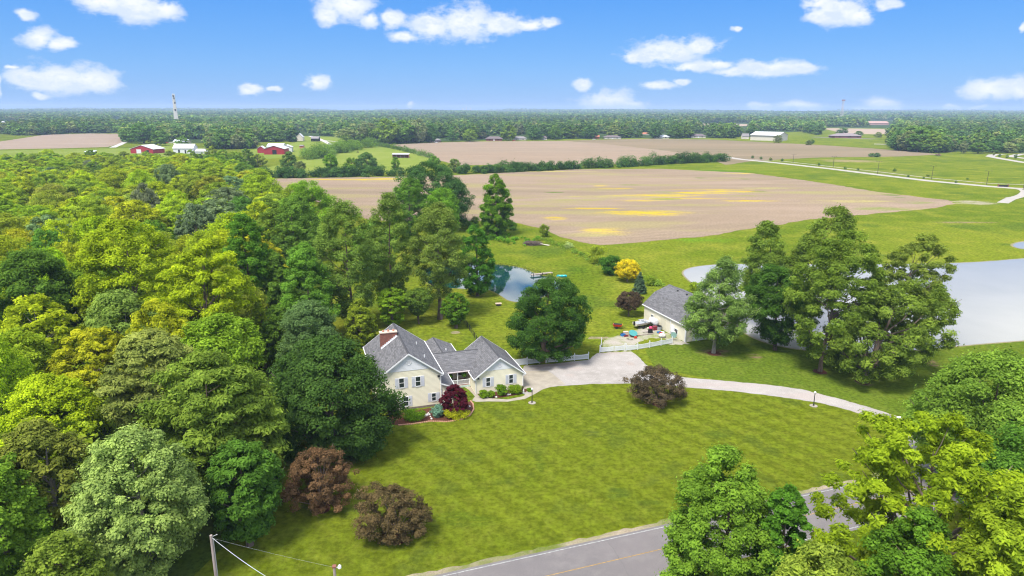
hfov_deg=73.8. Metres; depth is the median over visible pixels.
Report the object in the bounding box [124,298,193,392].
broadleaf tree
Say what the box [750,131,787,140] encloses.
metal building
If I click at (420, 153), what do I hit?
hedge
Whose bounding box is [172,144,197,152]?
barn
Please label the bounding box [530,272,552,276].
dock
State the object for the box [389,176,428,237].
maple tree
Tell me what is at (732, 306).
poplar tree
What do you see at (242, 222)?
maple tree
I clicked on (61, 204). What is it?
broadleaf tree
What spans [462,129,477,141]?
broadleaf tree
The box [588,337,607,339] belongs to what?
dirt patch
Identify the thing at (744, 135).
house
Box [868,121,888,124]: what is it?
house
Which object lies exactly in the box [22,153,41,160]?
broadleaf tree
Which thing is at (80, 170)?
broadleaf tree
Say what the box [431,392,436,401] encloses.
window
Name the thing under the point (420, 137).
broadleaf tree
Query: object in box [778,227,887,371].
poplar tree
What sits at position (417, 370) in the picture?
house
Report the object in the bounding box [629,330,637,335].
paddling pool
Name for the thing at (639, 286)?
spruce tree
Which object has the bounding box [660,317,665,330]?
door
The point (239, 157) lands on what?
broadleaf tree
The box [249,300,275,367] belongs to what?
conifer tree
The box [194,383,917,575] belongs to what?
lawn
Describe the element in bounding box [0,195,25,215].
broadleaf tree
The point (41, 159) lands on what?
broadleaf tree
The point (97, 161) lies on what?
broadleaf tree
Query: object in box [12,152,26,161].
broadleaf tree
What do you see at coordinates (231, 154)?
hedgerow tree
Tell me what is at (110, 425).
undergrowth
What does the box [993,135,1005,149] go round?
broadleaf tree
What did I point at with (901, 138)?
broadleaf tree
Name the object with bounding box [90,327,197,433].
beech tree
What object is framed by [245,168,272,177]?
broadleaf tree
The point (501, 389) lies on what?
shrub
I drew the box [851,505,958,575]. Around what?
maple tree
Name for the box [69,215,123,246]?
broadleaf tree
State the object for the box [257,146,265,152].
barn
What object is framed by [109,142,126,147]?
lane
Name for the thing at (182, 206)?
broadleaf tree
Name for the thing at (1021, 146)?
broadleaf tree
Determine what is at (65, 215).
broadleaf tree
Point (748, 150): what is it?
field
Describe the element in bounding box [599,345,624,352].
drive gate
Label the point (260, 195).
broadleaf tree
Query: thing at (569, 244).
bush
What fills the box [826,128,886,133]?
field
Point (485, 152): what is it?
field
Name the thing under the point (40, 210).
broadleaf tree
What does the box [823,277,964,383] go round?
poplar tree
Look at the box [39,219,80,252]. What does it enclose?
broadleaf tree
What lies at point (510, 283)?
pond
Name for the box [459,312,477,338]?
wire fence
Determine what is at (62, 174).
broadleaf tree
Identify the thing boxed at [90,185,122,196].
broadleaf tree
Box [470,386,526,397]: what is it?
flower bed
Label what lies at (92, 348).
broadleaf tree
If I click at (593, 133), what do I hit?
broadleaf tree
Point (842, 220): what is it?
poplar tree
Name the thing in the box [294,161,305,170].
hedgerow tree
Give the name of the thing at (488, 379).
window
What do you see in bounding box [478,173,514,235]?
cypress tree
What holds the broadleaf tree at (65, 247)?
on the woodland floor at (195, 559)
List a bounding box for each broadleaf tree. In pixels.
[0,160,11,171]
[0,170,16,177]
[0,171,9,180]
[0,175,26,193]
[0,182,29,204]
[0,186,25,205]
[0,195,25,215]
[0,197,21,212]
[0,210,30,234]
[0,226,33,254]
[0,234,32,268]
[0,272,30,315]
[0,293,86,368]
[0,334,37,440]
[3,168,18,174]
[5,204,57,219]
[6,177,38,198]
[9,161,34,173]
[9,215,55,231]
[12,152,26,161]
[16,168,39,180]
[19,204,56,214]
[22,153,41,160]
[23,158,44,168]
[24,166,44,176]
[24,214,71,241]
[25,228,74,257]
[26,172,62,187]
[26,193,55,205]
[27,188,68,208]
[29,182,76,200]
[29,244,75,294]
[30,170,61,182]
[34,155,54,163]
[35,156,56,168]
[36,169,69,179]
[39,149,53,155]
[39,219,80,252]
[40,326,147,422]
[42,153,65,158]
[43,160,69,170]
[47,238,80,277]
[52,200,90,218]
[53,157,66,161]
[56,195,107,224]
[57,178,99,196]
[59,262,144,329]
[63,172,97,191]
[64,163,92,172]
[64,169,79,182]
[65,152,84,159]
[66,196,114,230]
[67,154,93,161]
[68,158,82,162]
[68,169,97,188]
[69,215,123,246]
[70,212,93,231]
[72,233,124,262]
[79,180,120,192]
[79,186,111,196]
[82,159,99,171]
[82,162,103,172]
[86,154,107,160]
[88,159,106,168]
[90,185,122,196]
[90,190,113,200]
[91,172,103,177]
[96,156,109,162]
[97,165,128,191]
[97,196,130,214]
[98,153,121,160]
[100,160,125,169]
[105,157,119,162]
[106,200,169,230]
[114,185,163,196]
[115,193,150,204]
[118,232,174,265]
[119,128,137,142]
[119,159,134,165]
[120,171,157,187]
[121,199,159,221]
[122,155,133,161]
[122,162,134,167]
[124,165,153,175]
[124,169,158,193]
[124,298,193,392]
[125,256,165,295]
[127,122,158,143]
[129,182,160,208]
[132,155,146,162]
[132,160,150,167]
[135,219,176,244]
[136,230,180,264]
[139,181,177,203]
[142,168,160,178]
[144,156,160,167]
[144,208,184,237]
[146,253,181,292]
[148,259,200,303]
[150,131,167,145]
[152,157,173,168]
[153,163,179,185]
[153,199,189,231]
[160,161,181,167]
[163,190,189,200]
[167,153,189,162]
[167,198,184,222]
[168,173,197,190]
[169,170,191,178]
[170,155,189,163]
[171,195,193,204]
[172,233,210,255]
[173,203,218,248]
[173,309,267,395]
[174,136,188,143]
[175,173,210,202]
[176,164,197,174]
[181,198,236,230]
[182,229,222,269]
[183,158,201,170]
[183,196,223,226]
[187,159,220,173]
[189,176,227,203]
[191,265,270,341]
[196,211,261,249]
[198,167,231,183]
[198,181,240,203]
[203,187,251,209]
[204,157,223,167]
[206,136,215,148]
[209,170,237,184]
[209,227,249,254]
[210,133,222,148]
[210,136,226,148]
[210,152,225,160]
[212,155,227,167]
[215,134,231,148]
[222,163,243,171]
[223,159,239,168]
[223,175,243,190]
[225,194,256,212]
[229,154,246,164]
[230,134,245,148]
[233,162,254,172]
[235,170,252,178]
[238,175,282,199]
[240,201,276,239]
[242,135,253,148]
[242,173,259,182]
[243,245,284,308]
[244,235,287,266]
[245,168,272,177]
[245,196,290,221]
[252,191,277,201]
[255,206,300,259]
[257,192,284,212]
[280,184,314,213]
[333,127,357,140]
[356,122,379,142]
[372,118,399,143]
[396,119,417,143]
[408,118,428,142]
[424,122,439,142]
[445,127,458,141]
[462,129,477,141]
[500,124,517,140]
[526,127,543,139]
[547,127,560,139]
[580,125,598,138]
[606,125,620,135]
[647,123,662,138]
[669,125,683,138]
[836,128,847,132]
[873,132,881,136]
[887,131,906,150]
[896,130,917,150]
[901,125,922,134]
[904,128,930,151]
[919,125,938,137]
[920,131,948,152]
[920,139,938,152]
[939,135,950,152]
[944,135,958,151]
[944,136,953,151]
[947,134,959,148]
[955,131,970,139]
[959,141,968,152]
[968,142,989,153]
[984,141,1004,152]
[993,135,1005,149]
[999,142,1019,152]
[1009,138,1023,148]
[1014,142,1023,152]
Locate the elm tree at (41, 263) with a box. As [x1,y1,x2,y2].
[0,245,85,347]
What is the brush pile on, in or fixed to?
on the ground at (976, 222)
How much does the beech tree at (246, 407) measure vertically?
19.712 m
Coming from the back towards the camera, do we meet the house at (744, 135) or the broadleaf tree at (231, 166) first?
the house at (744, 135)
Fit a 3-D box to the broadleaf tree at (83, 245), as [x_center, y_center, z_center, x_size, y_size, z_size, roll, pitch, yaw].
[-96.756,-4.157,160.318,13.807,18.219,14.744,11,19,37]
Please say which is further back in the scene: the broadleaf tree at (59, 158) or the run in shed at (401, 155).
the run in shed at (401, 155)
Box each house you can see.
[296,133,304,140]
[363,323,525,411]
[485,136,502,140]
[513,136,525,139]
[603,135,620,138]
[654,135,668,138]
[689,134,705,137]
[741,133,748,138]
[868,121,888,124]
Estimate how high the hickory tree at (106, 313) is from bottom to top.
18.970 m
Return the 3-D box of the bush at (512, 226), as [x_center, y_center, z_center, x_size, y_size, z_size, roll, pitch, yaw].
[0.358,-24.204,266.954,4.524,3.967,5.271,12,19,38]
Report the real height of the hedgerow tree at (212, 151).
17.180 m
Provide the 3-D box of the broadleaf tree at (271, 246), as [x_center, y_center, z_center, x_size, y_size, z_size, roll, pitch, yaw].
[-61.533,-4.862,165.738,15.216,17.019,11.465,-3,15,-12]
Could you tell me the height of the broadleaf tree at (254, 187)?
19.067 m
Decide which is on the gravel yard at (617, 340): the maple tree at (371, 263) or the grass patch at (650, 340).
the grass patch at (650, 340)
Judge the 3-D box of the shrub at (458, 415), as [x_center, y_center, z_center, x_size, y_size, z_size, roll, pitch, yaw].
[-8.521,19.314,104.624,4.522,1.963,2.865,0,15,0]
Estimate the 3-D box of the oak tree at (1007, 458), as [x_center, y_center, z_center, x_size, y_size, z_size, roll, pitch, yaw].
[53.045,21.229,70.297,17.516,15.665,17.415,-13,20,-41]
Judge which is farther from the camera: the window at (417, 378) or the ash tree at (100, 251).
the ash tree at (100, 251)
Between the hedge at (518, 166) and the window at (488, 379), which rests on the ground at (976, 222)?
the hedge at (518, 166)
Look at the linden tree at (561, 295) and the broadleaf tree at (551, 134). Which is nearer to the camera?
the linden tree at (561, 295)
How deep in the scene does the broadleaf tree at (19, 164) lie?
405.72 m
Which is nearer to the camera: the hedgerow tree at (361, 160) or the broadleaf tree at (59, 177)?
the broadleaf tree at (59, 177)
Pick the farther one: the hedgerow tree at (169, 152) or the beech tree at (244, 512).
the hedgerow tree at (169, 152)
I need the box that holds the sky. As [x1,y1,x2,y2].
[0,0,1023,110]
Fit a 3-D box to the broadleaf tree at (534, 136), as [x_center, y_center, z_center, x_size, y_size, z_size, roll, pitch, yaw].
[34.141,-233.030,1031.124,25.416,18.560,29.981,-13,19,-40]
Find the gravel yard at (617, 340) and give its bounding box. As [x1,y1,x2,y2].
[601,326,688,351]
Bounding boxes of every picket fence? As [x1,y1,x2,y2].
[515,358,526,364]
[527,357,538,364]
[547,352,588,361]
[626,336,672,349]
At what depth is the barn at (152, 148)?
707.22 m
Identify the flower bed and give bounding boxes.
[389,401,472,424]
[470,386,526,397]
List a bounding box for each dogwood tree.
[375,287,407,324]
[439,292,469,328]
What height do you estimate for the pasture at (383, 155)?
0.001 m
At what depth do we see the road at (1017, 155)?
708.47 m
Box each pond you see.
[426,264,560,301]
[683,258,1023,351]
[1013,242,1023,248]
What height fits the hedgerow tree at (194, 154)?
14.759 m
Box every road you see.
[434,465,967,575]
[725,156,1023,189]
[986,154,1023,162]
[1009,154,1023,158]
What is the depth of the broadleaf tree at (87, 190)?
266.35 m
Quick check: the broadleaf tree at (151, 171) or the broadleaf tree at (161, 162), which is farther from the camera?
the broadleaf tree at (161, 162)
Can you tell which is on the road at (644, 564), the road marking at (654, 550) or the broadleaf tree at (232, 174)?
the road marking at (654, 550)
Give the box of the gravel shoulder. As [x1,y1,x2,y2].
[407,465,918,575]
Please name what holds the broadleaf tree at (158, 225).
on the woodland floor at (195, 559)
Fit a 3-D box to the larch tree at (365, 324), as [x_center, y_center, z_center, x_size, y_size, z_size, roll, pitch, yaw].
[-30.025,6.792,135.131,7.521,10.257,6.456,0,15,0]
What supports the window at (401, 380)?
in the house at (417, 370)
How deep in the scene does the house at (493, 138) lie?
997.30 m
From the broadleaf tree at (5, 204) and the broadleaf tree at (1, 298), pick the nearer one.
the broadleaf tree at (1, 298)
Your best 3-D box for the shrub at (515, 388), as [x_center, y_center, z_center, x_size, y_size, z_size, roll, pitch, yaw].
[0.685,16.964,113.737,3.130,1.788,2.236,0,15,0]
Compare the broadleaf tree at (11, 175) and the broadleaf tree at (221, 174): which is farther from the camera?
the broadleaf tree at (11, 175)
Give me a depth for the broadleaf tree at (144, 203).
218.53 m
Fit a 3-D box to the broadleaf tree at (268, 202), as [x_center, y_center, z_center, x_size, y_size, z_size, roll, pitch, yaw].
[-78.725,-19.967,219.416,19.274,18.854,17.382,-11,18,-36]
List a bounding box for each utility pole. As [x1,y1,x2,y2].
[210,534,217,575]
[332,564,340,575]
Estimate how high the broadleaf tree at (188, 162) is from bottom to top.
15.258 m
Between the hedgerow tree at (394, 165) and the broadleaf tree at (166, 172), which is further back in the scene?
the hedgerow tree at (394, 165)
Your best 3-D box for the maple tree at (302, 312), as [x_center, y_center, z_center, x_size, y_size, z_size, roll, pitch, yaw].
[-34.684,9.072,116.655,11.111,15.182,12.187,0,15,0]
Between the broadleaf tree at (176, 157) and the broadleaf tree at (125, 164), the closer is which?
the broadleaf tree at (125, 164)
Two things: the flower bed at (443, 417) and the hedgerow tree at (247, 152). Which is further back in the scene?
the hedgerow tree at (247, 152)
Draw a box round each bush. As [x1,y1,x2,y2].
[508,222,517,230]
[539,224,549,236]
[563,241,574,247]
[585,243,607,264]
[599,255,623,274]
[644,275,656,285]
[686,281,697,292]
[773,134,781,142]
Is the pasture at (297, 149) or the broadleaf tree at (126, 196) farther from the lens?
the pasture at (297, 149)
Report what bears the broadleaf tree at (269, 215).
on the woodland floor at (195, 559)
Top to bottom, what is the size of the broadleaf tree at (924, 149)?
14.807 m
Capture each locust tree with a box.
[0,414,91,536]
[14,527,111,575]
[770,538,867,575]
[808,408,1023,575]
[926,480,1023,575]
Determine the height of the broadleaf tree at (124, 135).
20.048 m
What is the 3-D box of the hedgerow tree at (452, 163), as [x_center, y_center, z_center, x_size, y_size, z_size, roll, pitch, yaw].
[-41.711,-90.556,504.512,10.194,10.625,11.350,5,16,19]
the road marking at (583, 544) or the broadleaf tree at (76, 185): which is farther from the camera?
the broadleaf tree at (76, 185)
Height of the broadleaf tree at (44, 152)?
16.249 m
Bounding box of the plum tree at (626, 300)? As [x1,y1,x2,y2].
[614,291,644,315]
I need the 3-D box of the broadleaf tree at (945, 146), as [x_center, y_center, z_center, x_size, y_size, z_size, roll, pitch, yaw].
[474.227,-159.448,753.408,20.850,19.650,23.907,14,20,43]
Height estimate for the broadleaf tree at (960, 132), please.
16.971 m
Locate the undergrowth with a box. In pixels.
[0,170,278,465]
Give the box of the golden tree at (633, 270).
[613,259,642,281]
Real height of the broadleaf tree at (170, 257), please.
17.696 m
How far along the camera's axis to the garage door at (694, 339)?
139.76 m
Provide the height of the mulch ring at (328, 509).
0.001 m
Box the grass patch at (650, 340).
[635,338,665,347]
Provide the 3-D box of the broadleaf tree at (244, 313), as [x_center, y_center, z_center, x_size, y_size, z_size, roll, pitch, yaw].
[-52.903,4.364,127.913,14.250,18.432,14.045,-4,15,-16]
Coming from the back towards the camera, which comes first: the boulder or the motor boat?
the motor boat
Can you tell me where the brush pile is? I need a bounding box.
[522,240,542,245]
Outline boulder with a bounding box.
[658,333,665,337]
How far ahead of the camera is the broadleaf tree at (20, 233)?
158.35 m
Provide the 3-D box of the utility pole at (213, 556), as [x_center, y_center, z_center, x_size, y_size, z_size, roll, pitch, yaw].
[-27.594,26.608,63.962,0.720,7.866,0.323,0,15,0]
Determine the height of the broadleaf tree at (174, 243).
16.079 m
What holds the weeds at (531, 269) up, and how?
on the pond bank at (493, 291)
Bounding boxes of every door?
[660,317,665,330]
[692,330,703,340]
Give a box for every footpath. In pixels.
[465,386,475,395]
[472,387,548,401]
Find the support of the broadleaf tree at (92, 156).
on the woodland floor at (195, 559)
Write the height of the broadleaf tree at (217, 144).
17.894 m
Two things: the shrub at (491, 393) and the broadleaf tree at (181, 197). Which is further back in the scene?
the broadleaf tree at (181, 197)
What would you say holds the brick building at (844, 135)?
on the grass field at (872, 141)
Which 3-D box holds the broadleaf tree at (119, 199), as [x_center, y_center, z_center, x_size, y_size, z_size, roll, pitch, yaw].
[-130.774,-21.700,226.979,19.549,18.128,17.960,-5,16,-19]
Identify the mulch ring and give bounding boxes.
[318,503,329,513]
[707,351,720,355]
[813,369,826,373]
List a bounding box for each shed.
[195,149,207,152]
[311,136,319,140]
[392,153,409,157]
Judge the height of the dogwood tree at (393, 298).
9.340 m
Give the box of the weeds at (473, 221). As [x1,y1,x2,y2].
[456,214,510,236]
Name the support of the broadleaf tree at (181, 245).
on the woodland floor at (195, 559)
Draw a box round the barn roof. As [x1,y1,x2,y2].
[266,143,285,146]
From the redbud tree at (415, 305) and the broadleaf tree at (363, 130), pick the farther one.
the broadleaf tree at (363, 130)
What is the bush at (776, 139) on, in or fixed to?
on the field at (748, 150)
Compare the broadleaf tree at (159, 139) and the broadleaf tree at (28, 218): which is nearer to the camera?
the broadleaf tree at (28, 218)
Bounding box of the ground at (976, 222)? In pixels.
[0,128,1023,575]
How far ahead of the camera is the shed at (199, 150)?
709.25 m
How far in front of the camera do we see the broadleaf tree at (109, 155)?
476.28 m
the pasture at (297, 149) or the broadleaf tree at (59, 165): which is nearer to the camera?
the broadleaf tree at (59, 165)
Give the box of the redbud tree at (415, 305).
[402,287,435,323]
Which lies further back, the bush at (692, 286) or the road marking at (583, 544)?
the bush at (692, 286)
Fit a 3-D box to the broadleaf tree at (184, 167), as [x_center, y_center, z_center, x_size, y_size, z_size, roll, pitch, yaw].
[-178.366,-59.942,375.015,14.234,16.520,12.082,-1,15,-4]
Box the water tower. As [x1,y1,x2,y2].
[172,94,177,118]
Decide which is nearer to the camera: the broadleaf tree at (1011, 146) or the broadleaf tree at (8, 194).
the broadleaf tree at (8, 194)
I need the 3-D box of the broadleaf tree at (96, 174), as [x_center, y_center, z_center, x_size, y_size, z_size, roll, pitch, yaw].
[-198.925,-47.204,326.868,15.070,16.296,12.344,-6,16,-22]
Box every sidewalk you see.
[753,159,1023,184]
[1006,189,1023,197]
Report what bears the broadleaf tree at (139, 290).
on the woodland floor at (195, 559)
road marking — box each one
[443,467,930,575]
[547,486,927,575]
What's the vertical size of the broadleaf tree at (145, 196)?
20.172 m
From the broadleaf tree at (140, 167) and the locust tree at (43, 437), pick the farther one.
the broadleaf tree at (140, 167)
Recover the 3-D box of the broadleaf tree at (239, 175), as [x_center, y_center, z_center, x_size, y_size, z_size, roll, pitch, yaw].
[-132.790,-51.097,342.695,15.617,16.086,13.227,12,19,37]
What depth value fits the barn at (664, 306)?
146.54 m
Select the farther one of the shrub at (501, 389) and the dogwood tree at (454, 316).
the dogwood tree at (454, 316)
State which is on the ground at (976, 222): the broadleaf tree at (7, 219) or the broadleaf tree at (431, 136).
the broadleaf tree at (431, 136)
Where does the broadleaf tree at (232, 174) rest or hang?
on the woodland floor at (195, 559)
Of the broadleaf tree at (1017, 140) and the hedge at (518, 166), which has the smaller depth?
the hedge at (518, 166)
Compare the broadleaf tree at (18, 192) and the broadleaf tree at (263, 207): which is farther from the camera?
the broadleaf tree at (18, 192)
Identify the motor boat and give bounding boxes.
[633,320,650,325]
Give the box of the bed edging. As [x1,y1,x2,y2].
[398,400,473,425]
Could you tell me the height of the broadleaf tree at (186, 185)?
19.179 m
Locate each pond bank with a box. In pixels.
[420,263,561,302]
[682,258,1023,352]
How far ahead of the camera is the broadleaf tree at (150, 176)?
309.85 m
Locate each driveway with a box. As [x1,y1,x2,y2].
[523,351,930,466]
[997,194,1023,202]
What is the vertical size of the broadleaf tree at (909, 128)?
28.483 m
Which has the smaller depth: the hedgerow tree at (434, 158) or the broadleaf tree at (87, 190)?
the broadleaf tree at (87, 190)
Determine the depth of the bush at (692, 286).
173.57 m
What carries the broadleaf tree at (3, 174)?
on the woodland floor at (195, 559)
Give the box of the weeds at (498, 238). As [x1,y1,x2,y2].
[459,233,540,245]
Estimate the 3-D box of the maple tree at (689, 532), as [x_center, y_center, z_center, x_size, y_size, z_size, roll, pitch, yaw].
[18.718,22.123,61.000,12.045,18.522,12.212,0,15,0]
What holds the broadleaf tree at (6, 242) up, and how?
on the woodland floor at (195, 559)
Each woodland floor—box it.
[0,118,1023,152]
[4,192,323,575]
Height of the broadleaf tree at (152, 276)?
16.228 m
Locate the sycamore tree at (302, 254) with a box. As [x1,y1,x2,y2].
[278,241,340,335]
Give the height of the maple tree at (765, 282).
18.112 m
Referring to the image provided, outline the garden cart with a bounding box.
[613,323,622,328]
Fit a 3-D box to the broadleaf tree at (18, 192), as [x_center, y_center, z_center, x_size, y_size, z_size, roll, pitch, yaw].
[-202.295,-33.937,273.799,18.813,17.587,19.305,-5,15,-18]
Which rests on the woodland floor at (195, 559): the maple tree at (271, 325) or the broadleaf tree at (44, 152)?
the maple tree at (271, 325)
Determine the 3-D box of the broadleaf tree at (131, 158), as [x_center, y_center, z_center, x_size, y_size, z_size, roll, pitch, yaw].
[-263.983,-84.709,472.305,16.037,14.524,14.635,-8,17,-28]
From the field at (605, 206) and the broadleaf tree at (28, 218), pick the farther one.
the field at (605, 206)
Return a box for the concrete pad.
[523,370,565,392]
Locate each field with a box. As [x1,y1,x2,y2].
[0,133,121,148]
[273,169,953,244]
[394,141,697,164]
[565,139,941,164]
[690,132,893,148]
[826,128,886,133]
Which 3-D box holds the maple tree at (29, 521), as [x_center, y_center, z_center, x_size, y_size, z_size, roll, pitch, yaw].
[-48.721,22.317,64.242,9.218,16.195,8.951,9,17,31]
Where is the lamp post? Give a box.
[810,391,817,406]
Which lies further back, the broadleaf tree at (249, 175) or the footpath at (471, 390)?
the broadleaf tree at (249, 175)
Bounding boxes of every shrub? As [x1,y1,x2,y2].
[429,404,443,417]
[443,407,470,420]
[478,390,487,397]
[487,390,494,397]
[494,384,506,395]
[507,384,522,393]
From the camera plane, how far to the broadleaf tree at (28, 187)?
291.67 m
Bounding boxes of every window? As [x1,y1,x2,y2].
[398,378,404,388]
[403,396,408,406]
[415,376,420,386]
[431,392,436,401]
[486,377,490,386]
[509,374,513,383]
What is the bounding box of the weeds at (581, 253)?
[539,236,664,285]
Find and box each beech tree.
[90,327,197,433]
[124,348,296,506]
[203,437,285,547]
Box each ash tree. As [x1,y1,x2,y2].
[62,217,189,330]
[153,236,259,349]
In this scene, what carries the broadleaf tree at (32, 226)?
on the woodland floor at (195, 559)
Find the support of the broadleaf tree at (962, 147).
on the ground at (976, 222)
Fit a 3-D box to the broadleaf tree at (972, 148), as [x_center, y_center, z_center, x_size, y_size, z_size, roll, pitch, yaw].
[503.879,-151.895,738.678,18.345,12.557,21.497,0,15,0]
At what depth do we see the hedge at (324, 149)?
710.95 m
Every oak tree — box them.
[308,198,383,320]
[364,192,417,310]
[393,160,475,222]
[406,200,475,319]
[898,345,1023,477]
[929,412,1023,551]
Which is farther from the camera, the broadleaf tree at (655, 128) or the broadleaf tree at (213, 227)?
the broadleaf tree at (655, 128)
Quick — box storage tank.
[649,317,658,325]
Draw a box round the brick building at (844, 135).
[829,133,860,137]
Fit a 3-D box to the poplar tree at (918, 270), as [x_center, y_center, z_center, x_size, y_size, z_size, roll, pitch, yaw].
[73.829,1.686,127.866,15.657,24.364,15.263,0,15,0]
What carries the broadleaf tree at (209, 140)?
on the ground at (976, 222)
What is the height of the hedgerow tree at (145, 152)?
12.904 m
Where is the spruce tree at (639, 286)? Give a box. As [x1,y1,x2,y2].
[632,272,646,294]
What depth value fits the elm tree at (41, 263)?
116.49 m
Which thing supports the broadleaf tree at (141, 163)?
on the woodland floor at (195, 559)
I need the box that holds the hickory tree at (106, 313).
[79,288,167,369]
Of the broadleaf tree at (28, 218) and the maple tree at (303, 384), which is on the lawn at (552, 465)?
the maple tree at (303, 384)
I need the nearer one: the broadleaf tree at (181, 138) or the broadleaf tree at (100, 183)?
the broadleaf tree at (100, 183)
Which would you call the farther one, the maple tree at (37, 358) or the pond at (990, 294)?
the pond at (990, 294)
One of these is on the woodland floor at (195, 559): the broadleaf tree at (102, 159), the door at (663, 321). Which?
the broadleaf tree at (102, 159)
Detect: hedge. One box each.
[259,163,413,177]
[299,133,380,159]
[376,141,433,157]
[400,408,426,421]
[448,158,580,173]
[577,150,730,168]
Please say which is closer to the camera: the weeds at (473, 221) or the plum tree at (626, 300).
the plum tree at (626, 300)
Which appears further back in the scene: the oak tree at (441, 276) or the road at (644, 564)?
the oak tree at (441, 276)
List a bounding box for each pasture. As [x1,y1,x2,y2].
[0,141,203,158]
[250,136,349,159]
[267,147,428,173]
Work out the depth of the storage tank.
147.38 m
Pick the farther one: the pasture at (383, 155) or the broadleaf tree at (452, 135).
the broadleaf tree at (452, 135)
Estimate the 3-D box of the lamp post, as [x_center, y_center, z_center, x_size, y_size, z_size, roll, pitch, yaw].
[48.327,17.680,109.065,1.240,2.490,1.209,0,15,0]
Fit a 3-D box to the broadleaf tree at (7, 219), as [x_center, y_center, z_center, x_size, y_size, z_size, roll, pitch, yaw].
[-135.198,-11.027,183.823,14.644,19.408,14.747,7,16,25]
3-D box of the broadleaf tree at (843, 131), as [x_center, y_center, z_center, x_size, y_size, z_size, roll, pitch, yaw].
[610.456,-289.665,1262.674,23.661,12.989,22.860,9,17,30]
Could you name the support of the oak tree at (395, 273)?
on the ground at (976, 222)
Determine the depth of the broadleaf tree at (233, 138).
780.28 m
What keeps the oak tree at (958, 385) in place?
on the ground at (976, 222)
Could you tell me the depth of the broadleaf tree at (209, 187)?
259.28 m
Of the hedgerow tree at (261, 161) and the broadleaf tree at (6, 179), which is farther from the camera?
the hedgerow tree at (261, 161)
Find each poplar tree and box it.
[679,254,761,353]
[737,220,795,317]
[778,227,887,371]
[780,202,858,317]
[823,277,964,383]
[871,232,958,350]
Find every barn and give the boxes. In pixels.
[130,144,164,153]
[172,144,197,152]
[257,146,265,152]
[264,144,289,154]
[284,144,292,151]
[642,284,737,341]
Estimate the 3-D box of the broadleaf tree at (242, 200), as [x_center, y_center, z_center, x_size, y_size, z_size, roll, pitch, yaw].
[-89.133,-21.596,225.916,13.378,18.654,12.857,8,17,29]
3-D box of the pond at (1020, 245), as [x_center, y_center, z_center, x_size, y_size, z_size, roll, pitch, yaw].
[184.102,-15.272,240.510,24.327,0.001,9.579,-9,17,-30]
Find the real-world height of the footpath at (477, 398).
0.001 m
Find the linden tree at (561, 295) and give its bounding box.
[504,274,594,362]
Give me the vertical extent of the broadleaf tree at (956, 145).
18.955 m
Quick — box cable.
[213,538,264,575]
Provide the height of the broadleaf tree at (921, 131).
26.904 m
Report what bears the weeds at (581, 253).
on the ground at (976, 222)
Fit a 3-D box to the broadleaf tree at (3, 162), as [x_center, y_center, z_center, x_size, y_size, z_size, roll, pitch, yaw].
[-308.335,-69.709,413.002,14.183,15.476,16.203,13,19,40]
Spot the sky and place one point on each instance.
(776, 55)
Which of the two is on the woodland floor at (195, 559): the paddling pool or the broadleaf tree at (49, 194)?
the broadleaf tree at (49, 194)
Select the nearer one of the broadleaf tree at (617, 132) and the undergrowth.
the undergrowth
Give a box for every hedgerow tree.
[84,149,95,155]
[118,151,129,157]
[141,150,151,155]
[163,150,177,157]
[186,149,198,160]
[202,146,218,158]
[218,149,229,159]
[227,151,241,158]
[238,148,255,166]
[250,153,267,166]
[279,151,297,169]
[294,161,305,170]
[322,154,337,168]
[342,157,356,167]
[354,152,377,169]
[391,157,399,169]
[428,156,440,164]
[447,158,461,171]
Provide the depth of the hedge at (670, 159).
577.83 m
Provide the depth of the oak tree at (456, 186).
262.68 m
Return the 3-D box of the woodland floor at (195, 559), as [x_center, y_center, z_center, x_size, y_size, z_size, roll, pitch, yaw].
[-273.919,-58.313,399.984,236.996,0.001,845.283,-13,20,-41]
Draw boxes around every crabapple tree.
[279,445,360,516]
[350,479,436,547]
[622,363,687,408]
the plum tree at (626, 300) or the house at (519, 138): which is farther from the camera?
the house at (519, 138)
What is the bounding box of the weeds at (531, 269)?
[495,261,560,280]
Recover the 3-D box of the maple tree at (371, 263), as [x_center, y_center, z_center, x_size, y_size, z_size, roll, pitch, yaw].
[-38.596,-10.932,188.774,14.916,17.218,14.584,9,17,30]
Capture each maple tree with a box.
[0,326,55,409]
[0,370,105,463]
[0,452,54,575]
[59,421,213,575]
[221,212,274,296]
[257,306,298,368]
[259,251,301,307]
[266,333,410,466]
[269,194,321,269]
[275,299,338,374]
[279,178,339,255]
[345,219,399,272]
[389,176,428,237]
[422,187,462,234]
[437,384,469,413]
[460,223,496,295]
[654,441,789,575]
[744,261,806,350]
[750,481,813,575]
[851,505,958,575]
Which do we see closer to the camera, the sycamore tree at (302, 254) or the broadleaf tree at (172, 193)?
the sycamore tree at (302, 254)
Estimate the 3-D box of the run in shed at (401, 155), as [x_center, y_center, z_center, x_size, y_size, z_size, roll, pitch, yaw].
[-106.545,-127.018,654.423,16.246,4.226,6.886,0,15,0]
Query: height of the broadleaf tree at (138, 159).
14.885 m
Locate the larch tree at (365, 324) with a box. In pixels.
[344,297,379,346]
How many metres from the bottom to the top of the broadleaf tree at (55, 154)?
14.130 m
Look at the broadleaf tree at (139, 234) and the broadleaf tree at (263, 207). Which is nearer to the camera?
the broadleaf tree at (139, 234)
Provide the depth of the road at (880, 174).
490.69 m

